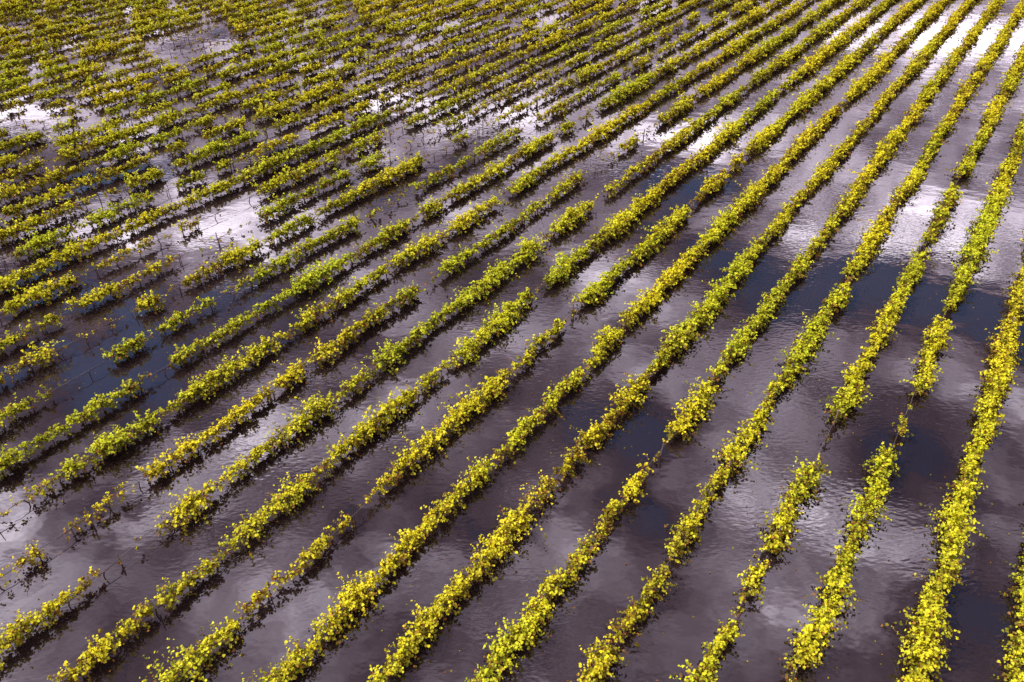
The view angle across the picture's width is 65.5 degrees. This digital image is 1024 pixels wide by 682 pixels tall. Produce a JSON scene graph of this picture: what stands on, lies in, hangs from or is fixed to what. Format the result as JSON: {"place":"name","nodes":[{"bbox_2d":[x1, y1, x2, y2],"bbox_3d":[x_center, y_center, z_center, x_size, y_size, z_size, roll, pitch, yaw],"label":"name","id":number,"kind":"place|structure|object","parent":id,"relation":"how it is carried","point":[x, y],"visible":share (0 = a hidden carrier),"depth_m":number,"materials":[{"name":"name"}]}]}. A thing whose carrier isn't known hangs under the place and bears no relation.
{"place":"outdoors","nodes":[
{"label":"outdoors","id":0,"kind":"place"},
{"bbox_2d":[0,0,1023,681],"bbox_3d":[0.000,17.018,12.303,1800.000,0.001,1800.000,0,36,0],"label":"flood water","id":1,"kind":"structure","parent":0,"point":[940,426],"depth_m":33.60,"materials":[{"name":"grey liquid"}]},
{"bbox_2d":[0,0,31,4],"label":"vine row","id":2,"kind":"object","parent":1,"relation":"on","point":[7,1],"visible":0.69,"depth_m":85.66,"materials":[{"name":"green plant"}]},
{"bbox_2d":[0,0,54,11],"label":"vine row","id":3,"kind":"object","parent":1,"relation":"on","point":[14,5],"visible":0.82,"depth_m":83.73,"materials":[{"name":"green plant"}]},
{"bbox_2d":[0,0,76,18],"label":"vine row","id":4,"kind":"object","parent":1,"relation":"on","point":[35,6],"visible":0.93,"depth_m":83.56,"materials":[{"name":"green plant"}]},
{"bbox_2d":[0,0,112,23],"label":"vine row","id":5,"kind":"object","parent":1,"relation":"on","point":[52,9],"visible":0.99,"depth_m":82.56,"materials":[{"name":"green plant"}]},
{"bbox_2d":[5,0,127,27],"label":"vine row","id":6,"kind":"object","parent":1,"relation":"on","point":[73,10],"visible":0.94,"depth_m":82.59,"materials":[{"name":"green plant"}]},
{"bbox_2d":[0,0,162,38],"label":"vine row","id":7,"kind":"object","parent":1,"relation":"on","point":[37,25],"visible":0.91,"depth_m":78.93,"materials":[{"name":"green plant"}]},
{"bbox_2d":[0,0,196,44],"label":"vine row","id":8,"kind":"object","parent":1,"relation":"on","point":[98,19],"visible":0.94,"depth_m":78.03,"materials":[{"name":"green plant"}]},
{"bbox_2d":[0,0,220,53],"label":"vine row","id":9,"kind":"object","parent":1,"relation":"on","point":[79,31],"visible":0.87,"depth_m":77.02,"materials":[{"name":"green plant"}]},
{"bbox_2d":[1,0,247,60],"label":"vine row","id":10,"kind":"object","parent":1,"relation":"on","point":[34,50],"visible":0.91,"depth_m":76.31,"materials":[{"name":"green plant"}]},
{"bbox_2d":[0,0,270,70],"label":"vine row","id":11,"kind":"object","parent":1,"relation":"on","point":[153,27],"visible":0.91,"depth_m":76.56,"materials":[{"name":"green plant"}]},
{"bbox_2d":[0,0,299,80],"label":"vine row","id":12,"kind":"object","parent":1,"relation":"on","point":[105,47],"visible":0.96,"depth_m":71.25,"materials":[{"name":"green plant"}]},
{"bbox_2d":[0,0,322,90],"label":"vine row","id":13,"kind":"object","parent":1,"relation":"on","point":[20,80],"visible":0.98,"depth_m":70.09,"materials":[{"name":"green plant"}]},
{"bbox_2d":[0,0,350,103],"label":"vine row","id":14,"kind":"object","parent":1,"relation":"on","point":[241,28],"visible":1,"depth_m":68.54,"materials":[{"name":"yellow plant"}]},
{"bbox_2d":[2,0,379,111],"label":"vine row","id":15,"kind":"object","parent":1,"relation":"on","point":[56,90],"visible":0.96,"depth_m":67.02,"materials":[{"name":"yellow plant"}]},
{"bbox_2d":[0,0,413,123],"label":"vine row","id":16,"kind":"object","parent":1,"relation":"on","point":[130,81],"visible":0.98,"depth_m":69.82,"materials":[{"name":"yellow plant"}]},
{"bbox_2d":[0,0,433,139],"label":"vine row","id":17,"kind":"object","parent":1,"relation":"on","point":[181,74],"visible":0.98,"depth_m":67.05,"materials":[{"name":"yellow plant"}]},
{"bbox_2d":[0,0,462,151],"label":"vine row","id":18,"kind":"object","parent":1,"relation":"on","point":[156,96],"visible":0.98,"depth_m":65.22,"materials":[{"name":"yellow plant"}]},
{"bbox_2d":[0,0,479,167],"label":"vine row","id":19,"kind":"object","parent":1,"relation":"on","point":[277,69],"visible":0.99,"depth_m":66.05,"materials":[{"name":"yellow plant"}]},
{"bbox_2d":[0,0,514,184],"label":"vine row","id":20,"kind":"object","parent":1,"relation":"on","point":[162,121],"visible":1,"depth_m":58.85,"materials":[{"name":"yellow plant"}]},
{"bbox_2d":[0,0,549,202],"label":"vine row","id":21,"kind":"object","parent":1,"relation":"on","point":[206,121],"visible":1,"depth_m":59.12,"materials":[{"name":"yellow plant"}]},
{"bbox_2d":[0,0,566,220],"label":"vine row","id":22,"kind":"object","parent":1,"relation":"on","point":[109,173],"visible":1,"depth_m":58.01,"materials":[{"name":"yellow plant"}]},
{"bbox_2d":[0,0,600,244],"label":"vine row","id":23,"kind":"object","parent":1,"relation":"on","point":[151,175],"visible":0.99,"depth_m":54.27,"materials":[{"name":"yellow plant"}]},
{"bbox_2d":[0,0,620,264],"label":"vine row","id":24,"kind":"object","parent":1,"relation":"on","point":[34,243],"visible":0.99,"depth_m":53.38,"materials":[{"name":"yellow plant"}]},
{"bbox_2d":[0,0,647,294],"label":"vine row","id":25,"kind":"object","parent":1,"relation":"on","point":[8,282],"visible":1,"depth_m":50.60,"materials":[{"name":"yellow plant"}]},
{"bbox_2d":[0,0,681,320],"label":"vine row","id":26,"kind":"object","parent":1,"relation":"on","point":[38,293],"visible":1,"depth_m":51.33,"materials":[{"name":"yellow plant"}]},
{"bbox_2d":[0,0,702,353],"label":"vine row","id":27,"kind":"object","parent":1,"relation":"on","point":[98,295],"visible":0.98,"depth_m":48.75,"materials":[{"name":"yellow plant"}]},
{"bbox_2d":[0,0,738,386],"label":"vine row","id":28,"kind":"object","parent":1,"relation":"on","point":[234,256],"visible":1,"depth_m":46.09,"materials":[{"name":"yellow plant"}]},
{"bbox_2d":[0,0,761,426],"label":"vine row","id":29,"kind":"object","parent":1,"relation":"on","point":[334,232],"visible":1,"depth_m":43.73,"materials":[{"name":"yellow plant"}]},
{"bbox_2d":[0,0,787,479],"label":"vine row","id":30,"kind":"object","parent":1,"relation":"on","point":[316,274],"visible":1,"depth_m":41.74,"materials":[{"name":"yellow plant"}]},
{"bbox_2d":[0,0,812,517],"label":"vine row","id":31,"kind":"object","parent":1,"relation":"on","point":[108,444],"visible":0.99,"depth_m":38.62,"materials":[{"name":"yellow plant"}]},
{"bbox_2d":[0,0,846,587],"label":"vine row","id":32,"kind":"object","parent":1,"relation":"on","point":[682,104],"visible":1,"depth_m":36.90,"materials":[{"name":"yellow plant"}]},
{"bbox_2d":[0,0,870,670],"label":"vine row","id":33,"kind":"object","parent":1,"relation":"on","point":[194,500],"visible":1,"depth_m":34.50,"materials":[{"name":"yellow plant"}]},
{"bbox_2d":[45,0,895,681],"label":"vine row","id":34,"kind":"object","parent":1,"relation":"on","point":[365,430],"visible":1,"depth_m":33.11,"materials":[{"name":"yellow plant"}]},
{"bbox_2d":[3,93,1022,681],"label":"floating leaves","id":35,"kind":"object","parent":1,"relation":"on","point":[531,393],"visible":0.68,"depth_m":28.59,"materials":[{"name":"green plant"}]},
{"bbox_2d":[139,0,923,681],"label":"vine row","id":36,"kind":"object","parent":1,"relation":"on","point":[429,440],"visible":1,"depth_m":32.55,"materials":[{"name":"yellow plant"}]},
{"bbox_2d":[241,0,954,681],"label":"vine row","id":37,"kind":"object","parent":1,"relation":"on","point":[291,666],"visible":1,"depth_m":32.50,"materials":[{"name":"yellow plant"}]},
{"bbox_2d":[367,0,975,681],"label":"vine row","id":38,"kind":"object","parent":1,"relation":"on","point":[515,524],"visible":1,"depth_m":31.95,"materials":[{"name":"yellow plant"}]},
{"bbox_2d":[465,0,1009,681],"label":"vine row","id":39,"kind":"object","parent":1,"relation":"on","point":[525,630],"visible":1,"depth_m":32.87,"materials":[{"name":"yellow plant"}]},
{"bbox_2d":[567,0,1023,681],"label":"vine row","id":40,"kind":"object","parent":1,"relation":"on","point":[735,452],"visible":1,"depth_m":33.40,"materials":[{"name":"yellow plant"}]},
{"bbox_2d":[669,43,1023,681],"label":"vine row","id":41,"kind":"object","parent":1,"relation":"on","point":[849,396],"visible":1,"depth_m":32.52,"materials":[{"name":"yellow plant"}]},
{"bbox_2d":[779,107,1023,681],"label":"vine row","id":42,"kind":"object","parent":1,"relation":"on","point":[837,580],"visible":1,"depth_m":29.10,"materials":[{"name":"yellow plant"}]},
{"bbox_2d":[881,229,1023,681],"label":"vine row","id":43,"kind":"object","parent":1,"relation":"on","point":[929,625],"visible":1,"depth_m":26.82,"materials":[{"name":"yellow plant"}]},
{"bbox_2d":[991,532,1023,681],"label":"vine row","id":44,"kind":"object","parent":1,"relation":"on","point":[1017,661],"visible":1,"depth_m":23.11,"materials":[{"name":"yellow plant"}]}
]}

